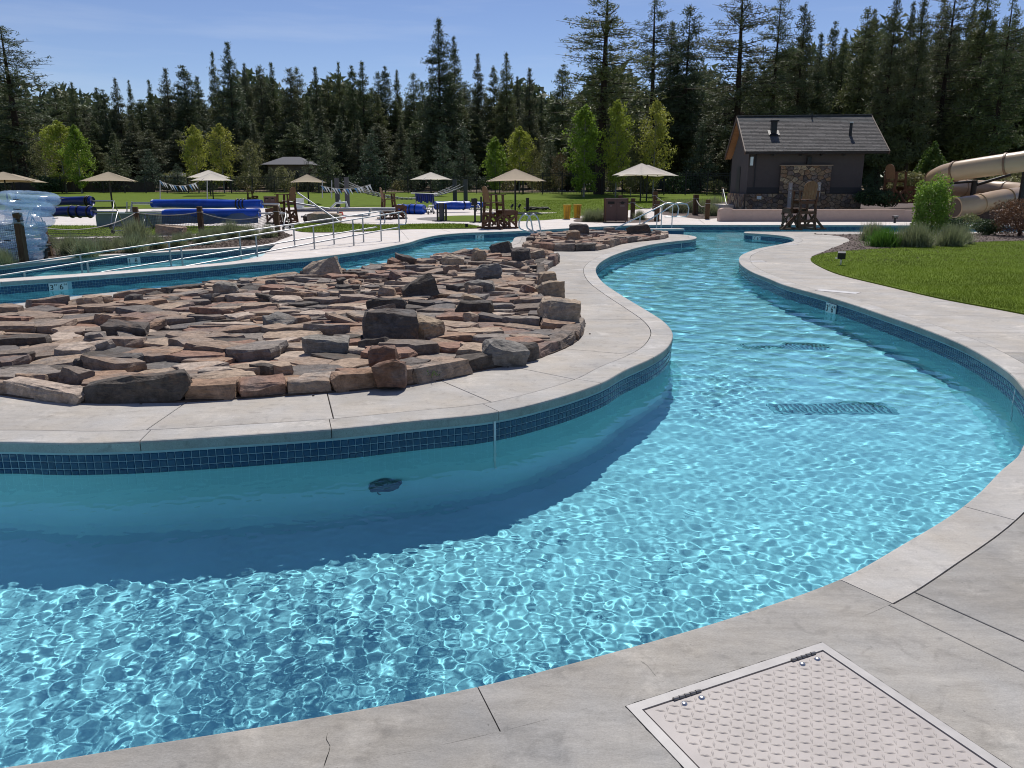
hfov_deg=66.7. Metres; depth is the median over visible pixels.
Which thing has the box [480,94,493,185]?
pine tree
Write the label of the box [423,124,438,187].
pine tree
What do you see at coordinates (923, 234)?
grass clump
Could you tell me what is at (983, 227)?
shrub
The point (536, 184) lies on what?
brush
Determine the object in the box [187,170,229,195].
shade umbrella
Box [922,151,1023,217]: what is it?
water slide
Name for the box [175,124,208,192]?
aspen tree
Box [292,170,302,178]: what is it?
window
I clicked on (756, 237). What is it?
depth marker
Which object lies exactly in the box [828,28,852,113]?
pine tree
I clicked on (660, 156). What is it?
pine tree
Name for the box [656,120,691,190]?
pine tree
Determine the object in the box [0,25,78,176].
pine tree
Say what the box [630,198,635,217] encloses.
rope post
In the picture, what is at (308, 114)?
pine tree
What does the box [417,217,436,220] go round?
gravel bed
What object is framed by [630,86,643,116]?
pine tree
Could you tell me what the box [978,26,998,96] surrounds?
pine tree
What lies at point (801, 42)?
pine tree
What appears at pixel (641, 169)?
shade umbrella
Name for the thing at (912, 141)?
pine tree
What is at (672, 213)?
step handrail
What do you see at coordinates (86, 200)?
cover reel
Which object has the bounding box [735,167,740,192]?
dark door
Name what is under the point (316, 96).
pine tree
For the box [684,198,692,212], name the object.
grass clump
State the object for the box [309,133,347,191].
pine tree
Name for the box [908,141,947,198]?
bushy tree
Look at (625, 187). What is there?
brush
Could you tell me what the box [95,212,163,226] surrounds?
raised pool
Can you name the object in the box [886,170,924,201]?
bushy tree
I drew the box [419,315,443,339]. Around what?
boulder
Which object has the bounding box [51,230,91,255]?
grass clump
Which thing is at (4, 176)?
shade umbrella
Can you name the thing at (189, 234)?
grass clump
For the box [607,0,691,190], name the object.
pine tree
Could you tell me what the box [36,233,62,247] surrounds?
grass clump
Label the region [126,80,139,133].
pine tree
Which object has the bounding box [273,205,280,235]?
rope post
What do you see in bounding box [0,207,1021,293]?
back deck
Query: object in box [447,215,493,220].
lawn patch
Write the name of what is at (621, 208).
door
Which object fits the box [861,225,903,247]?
grass clump
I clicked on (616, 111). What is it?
aspen tree
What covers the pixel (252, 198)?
lounge chair
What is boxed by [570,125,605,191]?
pine tree
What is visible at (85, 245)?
grass clump
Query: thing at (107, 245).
grass clump
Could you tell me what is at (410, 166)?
pine tree
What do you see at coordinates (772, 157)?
pump house
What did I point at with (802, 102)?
pine tree
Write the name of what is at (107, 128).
pine tree
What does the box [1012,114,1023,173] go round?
pine tree
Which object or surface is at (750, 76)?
pine tree
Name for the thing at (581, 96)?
pine tree
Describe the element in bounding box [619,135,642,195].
aspen tree
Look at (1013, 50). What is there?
pine tree
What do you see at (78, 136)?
aspen tree
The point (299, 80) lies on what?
pine tree
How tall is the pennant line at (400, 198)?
1.348 m
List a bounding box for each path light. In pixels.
[38,244,50,258]
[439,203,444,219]
[526,198,528,210]
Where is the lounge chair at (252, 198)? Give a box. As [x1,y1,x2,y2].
[246,188,258,199]
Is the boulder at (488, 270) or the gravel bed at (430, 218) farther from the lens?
the gravel bed at (430, 218)
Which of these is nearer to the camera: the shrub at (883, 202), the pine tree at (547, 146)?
the shrub at (883, 202)
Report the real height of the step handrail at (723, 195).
0.855 m
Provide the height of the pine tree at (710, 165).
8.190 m
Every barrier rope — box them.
[0,223,18,259]
[47,213,135,246]
[139,212,197,230]
[202,213,274,232]
[656,196,692,213]
[695,199,704,216]
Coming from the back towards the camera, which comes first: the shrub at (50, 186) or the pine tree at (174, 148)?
the pine tree at (174, 148)
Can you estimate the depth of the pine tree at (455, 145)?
103.37 m
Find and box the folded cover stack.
[411,193,437,211]
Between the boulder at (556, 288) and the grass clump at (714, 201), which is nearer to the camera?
the boulder at (556, 288)
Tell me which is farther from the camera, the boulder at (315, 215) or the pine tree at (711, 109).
the pine tree at (711, 109)
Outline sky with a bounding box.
[0,0,1023,176]
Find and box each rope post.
[12,212,28,261]
[37,221,53,255]
[132,207,139,226]
[196,206,203,231]
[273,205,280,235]
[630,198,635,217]
[652,192,657,210]
[654,201,659,220]
[692,195,698,214]
[705,199,710,218]
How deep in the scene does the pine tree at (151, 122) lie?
107.90 m
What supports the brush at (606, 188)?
on the lawn at (121, 199)
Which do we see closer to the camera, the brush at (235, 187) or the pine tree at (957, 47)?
the brush at (235, 187)
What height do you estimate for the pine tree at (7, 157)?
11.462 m
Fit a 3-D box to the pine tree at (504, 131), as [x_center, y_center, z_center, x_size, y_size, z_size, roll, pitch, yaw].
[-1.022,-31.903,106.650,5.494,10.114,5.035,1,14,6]
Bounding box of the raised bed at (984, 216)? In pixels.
[721,202,1023,222]
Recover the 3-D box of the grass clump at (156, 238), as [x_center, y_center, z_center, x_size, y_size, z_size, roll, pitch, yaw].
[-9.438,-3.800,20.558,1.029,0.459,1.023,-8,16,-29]
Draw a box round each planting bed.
[0,232,292,262]
[574,217,660,222]
[814,233,1023,255]
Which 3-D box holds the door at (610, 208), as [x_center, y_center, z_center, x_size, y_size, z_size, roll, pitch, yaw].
[4.532,-8.032,35.908,0.480,0.963,0.527,0,14,0]
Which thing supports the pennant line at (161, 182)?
on the back deck at (342, 250)
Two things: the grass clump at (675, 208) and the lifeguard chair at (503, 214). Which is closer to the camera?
the lifeguard chair at (503, 214)
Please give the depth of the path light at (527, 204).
46.39 m
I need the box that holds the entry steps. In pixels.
[713,204,733,209]
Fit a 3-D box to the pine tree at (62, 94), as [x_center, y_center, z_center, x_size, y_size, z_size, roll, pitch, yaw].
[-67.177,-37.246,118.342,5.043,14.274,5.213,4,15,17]
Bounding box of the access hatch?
[625,642,1011,767]
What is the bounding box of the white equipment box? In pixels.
[296,198,303,207]
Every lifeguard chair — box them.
[265,187,299,224]
[377,187,407,218]
[477,186,518,229]
[779,181,825,229]
[881,164,916,203]
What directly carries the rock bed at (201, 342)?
on the island deck at (625, 345)
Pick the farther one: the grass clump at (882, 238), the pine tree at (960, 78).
the pine tree at (960, 78)
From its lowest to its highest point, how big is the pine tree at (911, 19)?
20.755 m
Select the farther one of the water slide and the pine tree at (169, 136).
the pine tree at (169, 136)
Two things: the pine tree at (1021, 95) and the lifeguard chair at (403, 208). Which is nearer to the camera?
the lifeguard chair at (403, 208)
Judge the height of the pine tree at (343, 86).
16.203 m
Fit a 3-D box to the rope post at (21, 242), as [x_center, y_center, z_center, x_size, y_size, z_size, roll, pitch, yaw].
[-10.617,-3.161,16.821,0.162,1.064,0.162,0,14,1]
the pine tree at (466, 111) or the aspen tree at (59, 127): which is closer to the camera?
the aspen tree at (59, 127)
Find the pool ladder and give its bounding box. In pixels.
[518,214,541,233]
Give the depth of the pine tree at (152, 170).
90.34 m
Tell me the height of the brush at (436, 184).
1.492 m
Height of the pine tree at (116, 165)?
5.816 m
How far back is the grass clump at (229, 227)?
24.47 m
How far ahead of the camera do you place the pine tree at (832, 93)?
93.18 m
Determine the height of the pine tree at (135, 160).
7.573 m
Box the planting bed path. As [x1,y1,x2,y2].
[662,211,716,218]
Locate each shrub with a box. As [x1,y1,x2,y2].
[31,175,65,192]
[852,187,887,205]
[868,188,908,206]
[909,172,955,242]
[941,217,966,230]
[956,213,982,228]
[970,218,1004,234]
[985,172,1021,180]
[986,174,1020,182]
[989,198,1023,235]
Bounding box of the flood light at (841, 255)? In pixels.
[835,251,845,264]
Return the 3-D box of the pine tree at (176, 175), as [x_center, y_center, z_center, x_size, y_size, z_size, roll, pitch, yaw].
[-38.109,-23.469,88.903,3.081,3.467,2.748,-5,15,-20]
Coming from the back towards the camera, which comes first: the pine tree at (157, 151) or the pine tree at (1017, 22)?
the pine tree at (1017, 22)
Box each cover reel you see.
[24,205,126,233]
[29,195,122,228]
[128,198,284,226]
[142,209,290,229]
[394,203,434,213]
[426,200,479,212]
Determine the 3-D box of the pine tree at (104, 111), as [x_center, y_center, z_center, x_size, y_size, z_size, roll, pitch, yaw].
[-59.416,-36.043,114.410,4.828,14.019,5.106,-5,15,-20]
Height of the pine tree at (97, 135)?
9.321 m
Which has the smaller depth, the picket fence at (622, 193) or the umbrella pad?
the umbrella pad
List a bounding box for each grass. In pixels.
[0,224,243,239]
[294,222,480,231]
[451,198,705,220]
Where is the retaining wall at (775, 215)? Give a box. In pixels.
[717,208,933,221]
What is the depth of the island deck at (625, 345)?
5.73 m
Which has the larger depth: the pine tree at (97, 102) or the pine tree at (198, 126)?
the pine tree at (97, 102)
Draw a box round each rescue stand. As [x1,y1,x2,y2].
[432,204,449,220]
[469,197,481,222]
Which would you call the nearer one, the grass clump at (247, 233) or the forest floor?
the grass clump at (247, 233)
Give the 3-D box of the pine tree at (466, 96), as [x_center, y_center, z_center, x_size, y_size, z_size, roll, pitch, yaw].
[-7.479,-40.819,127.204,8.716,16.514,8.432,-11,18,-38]
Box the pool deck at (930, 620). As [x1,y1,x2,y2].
[4,232,1023,767]
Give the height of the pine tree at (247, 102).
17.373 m
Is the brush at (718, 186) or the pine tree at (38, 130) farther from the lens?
the pine tree at (38, 130)
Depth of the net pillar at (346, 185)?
51.58 m
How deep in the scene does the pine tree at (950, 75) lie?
98.92 m
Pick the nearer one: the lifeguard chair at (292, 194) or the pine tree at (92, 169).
the lifeguard chair at (292, 194)
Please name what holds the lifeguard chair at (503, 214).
on the back deck at (342, 250)
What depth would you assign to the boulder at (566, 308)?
8.88 m
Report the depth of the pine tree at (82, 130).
110.94 m
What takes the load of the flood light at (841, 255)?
on the lawn at (834, 270)
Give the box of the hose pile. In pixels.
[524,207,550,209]
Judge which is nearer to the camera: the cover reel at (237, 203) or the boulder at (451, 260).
the boulder at (451, 260)
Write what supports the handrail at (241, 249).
on the back deck at (342, 250)
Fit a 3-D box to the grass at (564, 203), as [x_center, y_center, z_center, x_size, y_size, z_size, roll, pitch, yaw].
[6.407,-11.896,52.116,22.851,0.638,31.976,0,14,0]
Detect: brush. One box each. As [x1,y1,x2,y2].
[92,181,106,190]
[157,172,188,190]
[179,173,202,191]
[199,180,218,191]
[227,176,244,190]
[234,171,266,190]
[280,178,298,191]
[341,175,361,191]
[360,172,393,191]
[391,178,406,190]
[409,179,427,190]
[432,180,445,191]
[475,176,490,190]
[498,181,513,190]
[527,172,548,190]
[541,176,566,191]
[585,174,612,192]
[621,176,638,192]
[636,176,659,192]
[661,172,690,193]
[705,179,727,193]
[862,173,882,189]
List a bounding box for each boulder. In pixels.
[102,319,147,335]
[155,224,186,235]
[212,281,237,293]
[262,311,296,324]
[301,333,350,354]
[303,256,342,274]
[307,211,341,222]
[361,307,419,339]
[365,298,406,309]
[370,346,398,362]
[370,360,405,389]
[394,252,415,264]
[402,274,439,297]
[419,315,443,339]
[442,255,464,264]
[455,300,492,312]
[461,292,479,299]
[465,279,494,291]
[470,248,486,260]
[475,264,501,279]
[482,338,529,366]
[489,241,513,252]
[511,246,530,261]
[530,250,544,259]
[536,271,555,284]
[536,280,565,297]
[539,296,581,321]
[566,230,580,239]
[569,223,588,233]
[626,223,650,233]
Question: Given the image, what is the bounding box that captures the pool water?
[0,230,1023,767]
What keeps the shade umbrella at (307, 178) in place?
on the lawn at (121, 199)
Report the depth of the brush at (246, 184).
94.18 m
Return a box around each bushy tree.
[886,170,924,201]
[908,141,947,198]
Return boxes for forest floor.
[10,182,910,191]
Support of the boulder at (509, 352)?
on the rock bed at (201, 342)
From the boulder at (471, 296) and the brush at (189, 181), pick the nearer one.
the boulder at (471, 296)
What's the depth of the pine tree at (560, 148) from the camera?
104.55 m
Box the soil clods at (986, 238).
[812,233,1023,262]
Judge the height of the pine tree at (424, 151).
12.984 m
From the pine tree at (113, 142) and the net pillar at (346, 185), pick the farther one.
the pine tree at (113, 142)
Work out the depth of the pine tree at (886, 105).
82.24 m
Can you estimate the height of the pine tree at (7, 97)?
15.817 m
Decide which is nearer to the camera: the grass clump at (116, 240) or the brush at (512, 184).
the grass clump at (116, 240)
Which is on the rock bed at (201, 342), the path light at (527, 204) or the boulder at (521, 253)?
the boulder at (521, 253)
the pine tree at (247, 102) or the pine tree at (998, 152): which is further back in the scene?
the pine tree at (247, 102)
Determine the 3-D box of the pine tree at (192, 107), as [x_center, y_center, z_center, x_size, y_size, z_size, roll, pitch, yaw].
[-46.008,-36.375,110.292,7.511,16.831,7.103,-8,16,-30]
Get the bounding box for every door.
[264,197,269,206]
[270,197,274,206]
[604,199,616,220]
[617,199,627,220]
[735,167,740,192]
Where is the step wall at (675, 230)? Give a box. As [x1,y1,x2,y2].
[626,228,683,233]
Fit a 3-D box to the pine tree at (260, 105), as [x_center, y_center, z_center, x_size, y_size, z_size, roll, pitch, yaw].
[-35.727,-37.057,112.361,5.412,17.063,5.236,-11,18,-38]
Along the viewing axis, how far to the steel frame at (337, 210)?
36.08 m
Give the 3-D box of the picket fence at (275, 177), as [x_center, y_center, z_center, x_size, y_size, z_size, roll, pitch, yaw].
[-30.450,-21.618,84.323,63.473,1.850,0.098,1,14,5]
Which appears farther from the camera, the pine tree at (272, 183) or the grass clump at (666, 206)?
the pine tree at (272, 183)
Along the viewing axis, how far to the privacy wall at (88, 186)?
89.65 m
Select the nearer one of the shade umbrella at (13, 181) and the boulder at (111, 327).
the boulder at (111, 327)
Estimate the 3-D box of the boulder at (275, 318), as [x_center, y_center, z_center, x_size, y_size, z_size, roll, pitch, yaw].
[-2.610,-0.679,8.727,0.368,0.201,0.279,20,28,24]
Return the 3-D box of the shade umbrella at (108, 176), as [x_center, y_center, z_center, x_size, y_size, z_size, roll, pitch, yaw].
[-26.661,-12.912,51.672,3.201,2.295,3.201,-5,15,-19]
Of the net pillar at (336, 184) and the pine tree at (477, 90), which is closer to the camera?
the net pillar at (336, 184)
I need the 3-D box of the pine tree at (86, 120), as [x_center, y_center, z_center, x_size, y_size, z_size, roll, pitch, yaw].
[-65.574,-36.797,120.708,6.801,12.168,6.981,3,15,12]
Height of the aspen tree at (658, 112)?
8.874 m
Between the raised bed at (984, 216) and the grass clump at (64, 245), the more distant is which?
the raised bed at (984, 216)
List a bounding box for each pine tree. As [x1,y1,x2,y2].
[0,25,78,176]
[0,87,21,124]
[0,110,29,129]
[0,122,16,187]
[0,136,40,190]
[9,116,40,174]
[10,131,56,176]
[31,114,53,165]
[39,144,72,177]
[45,86,68,127]
[51,114,75,181]
[52,89,83,123]
[65,81,91,136]
[74,124,92,171]
[77,106,97,137]
[79,146,100,181]
[80,121,114,166]
[82,141,113,175]
[89,88,104,148]
[92,89,119,148]
[99,119,127,174]
[100,143,139,190]
[104,133,134,178]
[108,77,132,155]
[119,113,147,177]
[121,99,152,178]
[121,133,146,175]
[123,102,162,181]
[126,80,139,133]
[129,149,168,191]
[130,129,172,188]
[142,104,169,188]
[145,79,163,137]
[154,68,188,160]
[162,128,182,172]
[162,129,198,173]
[164,65,212,184]
[166,163,191,191]
[184,97,212,125]
[185,124,214,185]
[192,108,210,187]
[193,76,210,164]
[203,116,244,188]
[207,51,226,172]
[207,99,240,183]
[211,41,262,160]
[222,124,250,180]
[239,64,259,186]
[239,87,261,120]
[244,107,268,172]
[245,123,267,188]
[247,64,280,185]
[252,84,284,126]
[259,116,283,175]
[259,168,279,191]
[261,106,280,187]
[264,62,281,154]
[272,97,294,151]
[272,123,315,160]
[275,67,311,156]
[287,66,311,133]
[297,96,319,154]
[297,119,318,169]
[298,158,319,191]
[301,88,315,119]
[308,66,331,145]
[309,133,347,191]
[310,97,334,160]
[312,75,339,182]
[312,125,334,176]
[328,115,357,187]
[331,62,353,179]
[331,99,353,174]
[339,83,353,181]
[341,65,360,184]
[345,120,371,182]
[348,61,376,187]
[350,128,397,191]
[357,123,399,174]
[364,94,393,173]
[366,71,394,145]
[368,88,386,174]
[374,65,399,184]
[381,100,405,186]
[386,121,417,186]
[392,69,404,146]
[395,111,423,166]
[396,137,424,191]
[397,71,430,175]
[399,120,430,188]
[403,17,477,173]
[416,82,426,186]
[422,103,433,183]
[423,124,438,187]
[428,129,459,191]
[442,116,468,187]
[444,35,468,170]
[446,80,475,123]
[446,91,473,180]
[450,110,488,176]
[450,126,481,191]
[465,114,491,188]
[467,53,491,179]
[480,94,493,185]
[481,65,511,166]
[485,51,524,186]
[486,114,513,187]
[503,127,533,189]
[509,102,528,186]
[511,76,523,125]
[515,108,523,129]
[517,67,545,188]
[525,141,544,184]
[528,111,546,185]
[535,94,546,184]
[538,155,564,188]
[539,100,558,157]
[539,134,558,190]
[543,131,554,171]
[544,0,670,193]
[544,64,578,189]
[545,121,577,188]
[551,138,578,190]
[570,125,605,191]
[572,95,584,181]
[592,123,620,172]
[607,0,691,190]
[612,129,642,190]
[620,127,652,178]
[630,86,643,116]
[641,130,673,172]
[645,20,699,190]
[654,4,719,188]
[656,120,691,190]
[672,132,703,181]
[678,0,802,179]
[681,121,722,192]
[688,109,717,168]
[692,116,719,188]
[698,133,725,189]
[699,80,732,133]
[708,122,728,189]
[711,126,731,191]
[720,78,759,138]
[727,66,757,114]
[731,0,811,117]
[741,93,761,110]
[778,2,824,114]
[791,90,816,114]
[808,32,834,114]
[809,84,833,114]
[819,20,841,107]
[822,81,840,114]
[823,70,842,105]
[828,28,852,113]
[830,6,883,126]
[837,52,852,91]
[853,9,883,110]
[855,0,913,188]
[861,85,876,185]
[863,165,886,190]
[864,80,886,186]
[882,0,941,185]
[883,1,919,183]
[908,0,955,171]
[908,0,992,148]
[937,0,1011,161]
[939,75,958,158]
[941,0,983,162]
[945,28,959,94]
[949,0,1023,179]
[950,32,961,79]
[977,54,994,178]
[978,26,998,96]
[984,56,1009,154]
[992,32,1023,111]
[994,18,1022,68]
[999,52,1023,152]
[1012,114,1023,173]
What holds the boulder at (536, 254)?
on the rock bed at (201, 342)
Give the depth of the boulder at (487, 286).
11.67 m
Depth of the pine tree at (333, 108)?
113.09 m
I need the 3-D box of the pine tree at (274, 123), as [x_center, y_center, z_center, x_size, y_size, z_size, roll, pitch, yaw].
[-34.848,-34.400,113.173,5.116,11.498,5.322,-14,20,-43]
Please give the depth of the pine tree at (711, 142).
100.78 m
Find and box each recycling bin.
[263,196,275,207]
[603,198,628,221]
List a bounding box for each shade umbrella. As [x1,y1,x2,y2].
[0,172,34,203]
[0,174,47,202]
[80,172,137,206]
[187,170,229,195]
[191,173,232,198]
[289,174,325,203]
[410,172,451,192]
[486,169,544,209]
[614,163,668,200]
[619,165,677,200]
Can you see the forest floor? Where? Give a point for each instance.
(393, 190)
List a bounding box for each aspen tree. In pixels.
[22,141,60,192]
[28,120,85,192]
[56,125,99,192]
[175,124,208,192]
[200,123,238,192]
[231,139,269,190]
[272,166,298,192]
[479,136,509,191]
[503,126,540,191]
[525,143,545,191]
[546,152,569,187]
[558,104,606,196]
[599,99,639,196]
[605,166,624,189]
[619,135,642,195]
[636,98,677,196]
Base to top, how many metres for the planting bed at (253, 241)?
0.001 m
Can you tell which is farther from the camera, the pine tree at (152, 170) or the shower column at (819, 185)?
the pine tree at (152, 170)
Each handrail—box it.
[0,211,384,272]
[0,211,406,276]
[615,202,678,228]
[644,202,688,227]
[722,189,726,204]
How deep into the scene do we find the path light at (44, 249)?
17.51 m
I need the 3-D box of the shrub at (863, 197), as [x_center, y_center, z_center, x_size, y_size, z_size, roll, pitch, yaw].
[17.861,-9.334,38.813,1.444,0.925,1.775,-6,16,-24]
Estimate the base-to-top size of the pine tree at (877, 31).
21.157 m
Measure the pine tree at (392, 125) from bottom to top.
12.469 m
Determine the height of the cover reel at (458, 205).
0.691 m
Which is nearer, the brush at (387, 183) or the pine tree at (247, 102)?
the brush at (387, 183)
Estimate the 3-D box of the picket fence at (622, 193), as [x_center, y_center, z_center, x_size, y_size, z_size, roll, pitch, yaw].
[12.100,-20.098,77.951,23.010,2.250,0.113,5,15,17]
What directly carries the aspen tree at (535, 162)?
on the forest floor
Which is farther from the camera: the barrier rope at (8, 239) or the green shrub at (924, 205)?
the green shrub at (924, 205)
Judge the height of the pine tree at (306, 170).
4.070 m
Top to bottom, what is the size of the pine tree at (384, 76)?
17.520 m
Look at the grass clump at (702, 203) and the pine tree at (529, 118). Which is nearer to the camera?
the grass clump at (702, 203)
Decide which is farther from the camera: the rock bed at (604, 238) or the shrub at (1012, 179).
the shrub at (1012, 179)
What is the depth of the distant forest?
144.02 m
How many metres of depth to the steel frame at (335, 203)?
37.00 m
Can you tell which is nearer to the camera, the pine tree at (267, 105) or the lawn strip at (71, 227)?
the lawn strip at (71, 227)
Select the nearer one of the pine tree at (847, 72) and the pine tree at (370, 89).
the pine tree at (847, 72)
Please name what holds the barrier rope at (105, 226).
attached to the rope post at (42, 229)
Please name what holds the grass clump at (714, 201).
on the planting bed path
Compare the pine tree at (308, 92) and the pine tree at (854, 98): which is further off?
the pine tree at (308, 92)
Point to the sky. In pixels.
(89, 43)
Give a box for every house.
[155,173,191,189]
[260,157,320,186]
[724,113,889,208]
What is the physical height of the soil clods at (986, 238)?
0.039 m
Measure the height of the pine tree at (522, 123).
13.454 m
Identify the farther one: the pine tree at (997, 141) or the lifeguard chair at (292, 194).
the pine tree at (997, 141)
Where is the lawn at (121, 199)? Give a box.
[0,192,956,220]
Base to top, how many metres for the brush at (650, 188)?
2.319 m
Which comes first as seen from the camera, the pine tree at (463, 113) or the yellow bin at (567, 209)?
the yellow bin at (567, 209)
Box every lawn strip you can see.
[0,225,242,239]
[292,223,478,231]
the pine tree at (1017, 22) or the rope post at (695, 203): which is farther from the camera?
the pine tree at (1017, 22)
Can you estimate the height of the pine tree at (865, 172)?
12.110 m
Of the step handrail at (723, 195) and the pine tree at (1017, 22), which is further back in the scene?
the pine tree at (1017, 22)
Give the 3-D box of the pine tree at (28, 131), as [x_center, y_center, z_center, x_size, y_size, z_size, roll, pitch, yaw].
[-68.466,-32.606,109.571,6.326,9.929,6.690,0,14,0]
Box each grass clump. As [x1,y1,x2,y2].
[0,246,19,266]
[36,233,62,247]
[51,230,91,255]
[65,235,107,258]
[92,235,118,253]
[110,215,161,243]
[111,235,123,248]
[114,231,154,252]
[146,233,168,248]
[166,231,190,246]
[181,230,195,241]
[191,227,218,244]
[209,225,228,240]
[217,219,244,238]
[235,223,264,239]
[257,223,278,237]
[576,207,600,221]
[592,207,607,221]
[632,209,646,219]
[660,200,673,210]
[667,198,687,212]
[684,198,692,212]
[690,199,711,213]
[703,203,721,215]
[708,196,724,203]
[848,219,886,240]
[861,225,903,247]
[886,223,921,246]
[896,221,938,247]
[929,220,973,246]
[957,223,984,243]
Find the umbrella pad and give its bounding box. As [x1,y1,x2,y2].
[476,212,553,213]
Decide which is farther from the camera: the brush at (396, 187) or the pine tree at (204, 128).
the pine tree at (204, 128)
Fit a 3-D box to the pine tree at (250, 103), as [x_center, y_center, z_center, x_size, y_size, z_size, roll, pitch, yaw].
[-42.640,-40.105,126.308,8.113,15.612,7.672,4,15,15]
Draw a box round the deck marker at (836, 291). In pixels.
[815,289,860,293]
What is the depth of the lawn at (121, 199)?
71.21 m
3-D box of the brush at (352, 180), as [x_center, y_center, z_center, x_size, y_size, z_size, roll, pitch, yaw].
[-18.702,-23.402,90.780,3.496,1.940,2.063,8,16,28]
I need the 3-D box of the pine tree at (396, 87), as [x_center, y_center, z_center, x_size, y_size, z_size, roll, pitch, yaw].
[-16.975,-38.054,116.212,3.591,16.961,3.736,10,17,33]
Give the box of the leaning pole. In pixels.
[297,192,339,222]
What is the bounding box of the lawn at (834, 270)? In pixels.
[810,241,1023,314]
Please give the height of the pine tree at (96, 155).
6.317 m
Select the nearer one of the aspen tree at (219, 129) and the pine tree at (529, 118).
the aspen tree at (219, 129)
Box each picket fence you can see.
[0,175,522,193]
[523,171,730,194]
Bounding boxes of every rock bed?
[0,247,585,404]
[522,227,667,250]
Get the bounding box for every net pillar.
[334,178,340,206]
[344,177,349,206]
[452,179,456,200]
[463,179,467,200]
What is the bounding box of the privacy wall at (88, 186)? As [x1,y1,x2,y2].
[11,182,153,191]
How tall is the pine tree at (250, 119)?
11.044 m
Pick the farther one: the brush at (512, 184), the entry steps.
the brush at (512, 184)
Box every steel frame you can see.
[125,201,161,212]
[282,200,394,217]
[330,200,348,207]
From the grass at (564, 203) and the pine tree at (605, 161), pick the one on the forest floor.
the pine tree at (605, 161)
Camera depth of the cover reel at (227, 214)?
29.26 m
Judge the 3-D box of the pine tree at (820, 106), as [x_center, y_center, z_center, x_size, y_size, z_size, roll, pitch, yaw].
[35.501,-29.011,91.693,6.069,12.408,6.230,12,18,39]
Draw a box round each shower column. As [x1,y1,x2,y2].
[787,183,792,207]
[816,182,820,196]
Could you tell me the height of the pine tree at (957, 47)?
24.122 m
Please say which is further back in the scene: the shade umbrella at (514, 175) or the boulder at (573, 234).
the shade umbrella at (514, 175)
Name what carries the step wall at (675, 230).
on the pool floor
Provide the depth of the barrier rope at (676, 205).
43.88 m
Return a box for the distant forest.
[0,12,996,183]
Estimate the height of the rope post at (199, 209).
0.944 m
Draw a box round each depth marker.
[48,282,67,290]
[127,257,140,262]
[753,236,760,239]
[825,302,836,313]
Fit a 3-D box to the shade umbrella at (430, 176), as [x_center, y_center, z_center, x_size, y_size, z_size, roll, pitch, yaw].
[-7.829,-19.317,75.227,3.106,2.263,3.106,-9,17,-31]
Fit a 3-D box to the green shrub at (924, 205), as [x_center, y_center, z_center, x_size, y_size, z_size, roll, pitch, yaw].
[12.310,-5.184,22.837,1.090,2.037,1.097,0,14,0]
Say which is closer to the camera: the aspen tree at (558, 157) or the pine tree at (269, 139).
the aspen tree at (558, 157)
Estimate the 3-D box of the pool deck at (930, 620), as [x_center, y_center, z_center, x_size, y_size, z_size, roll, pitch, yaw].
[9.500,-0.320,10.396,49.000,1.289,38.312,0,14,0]
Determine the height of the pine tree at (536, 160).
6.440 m
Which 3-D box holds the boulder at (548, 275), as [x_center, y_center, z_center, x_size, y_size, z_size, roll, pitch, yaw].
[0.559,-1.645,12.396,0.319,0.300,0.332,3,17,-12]
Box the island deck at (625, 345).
[0,234,696,474]
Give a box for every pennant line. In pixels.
[159,180,207,198]
[321,180,371,197]
[339,181,463,199]
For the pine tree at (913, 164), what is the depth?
89.26 m
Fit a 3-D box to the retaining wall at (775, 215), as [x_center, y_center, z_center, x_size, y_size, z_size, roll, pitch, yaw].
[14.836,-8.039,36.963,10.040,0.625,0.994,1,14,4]
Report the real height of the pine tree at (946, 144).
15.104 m
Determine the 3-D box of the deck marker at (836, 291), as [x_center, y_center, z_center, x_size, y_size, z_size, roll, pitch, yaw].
[5.126,-1.456,12.250,0.635,0.008,0.235,13,19,41]
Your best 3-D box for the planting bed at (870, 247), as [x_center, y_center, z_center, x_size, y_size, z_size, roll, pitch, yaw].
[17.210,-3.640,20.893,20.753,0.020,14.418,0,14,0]
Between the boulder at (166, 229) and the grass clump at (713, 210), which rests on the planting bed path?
the grass clump at (713, 210)
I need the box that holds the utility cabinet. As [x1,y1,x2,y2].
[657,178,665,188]
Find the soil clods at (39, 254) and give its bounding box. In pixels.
[0,231,291,261]
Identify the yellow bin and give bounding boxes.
[563,205,570,218]
[573,204,581,217]
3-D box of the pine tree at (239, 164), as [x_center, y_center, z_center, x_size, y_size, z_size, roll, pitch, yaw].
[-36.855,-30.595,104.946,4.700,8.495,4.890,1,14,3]
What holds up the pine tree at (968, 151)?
on the forest floor
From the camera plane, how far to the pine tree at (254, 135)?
103.44 m
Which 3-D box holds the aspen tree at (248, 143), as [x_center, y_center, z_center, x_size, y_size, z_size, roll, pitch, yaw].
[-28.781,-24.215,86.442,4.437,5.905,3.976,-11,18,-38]
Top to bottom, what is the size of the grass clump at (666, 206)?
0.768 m
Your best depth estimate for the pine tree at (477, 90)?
109.12 m

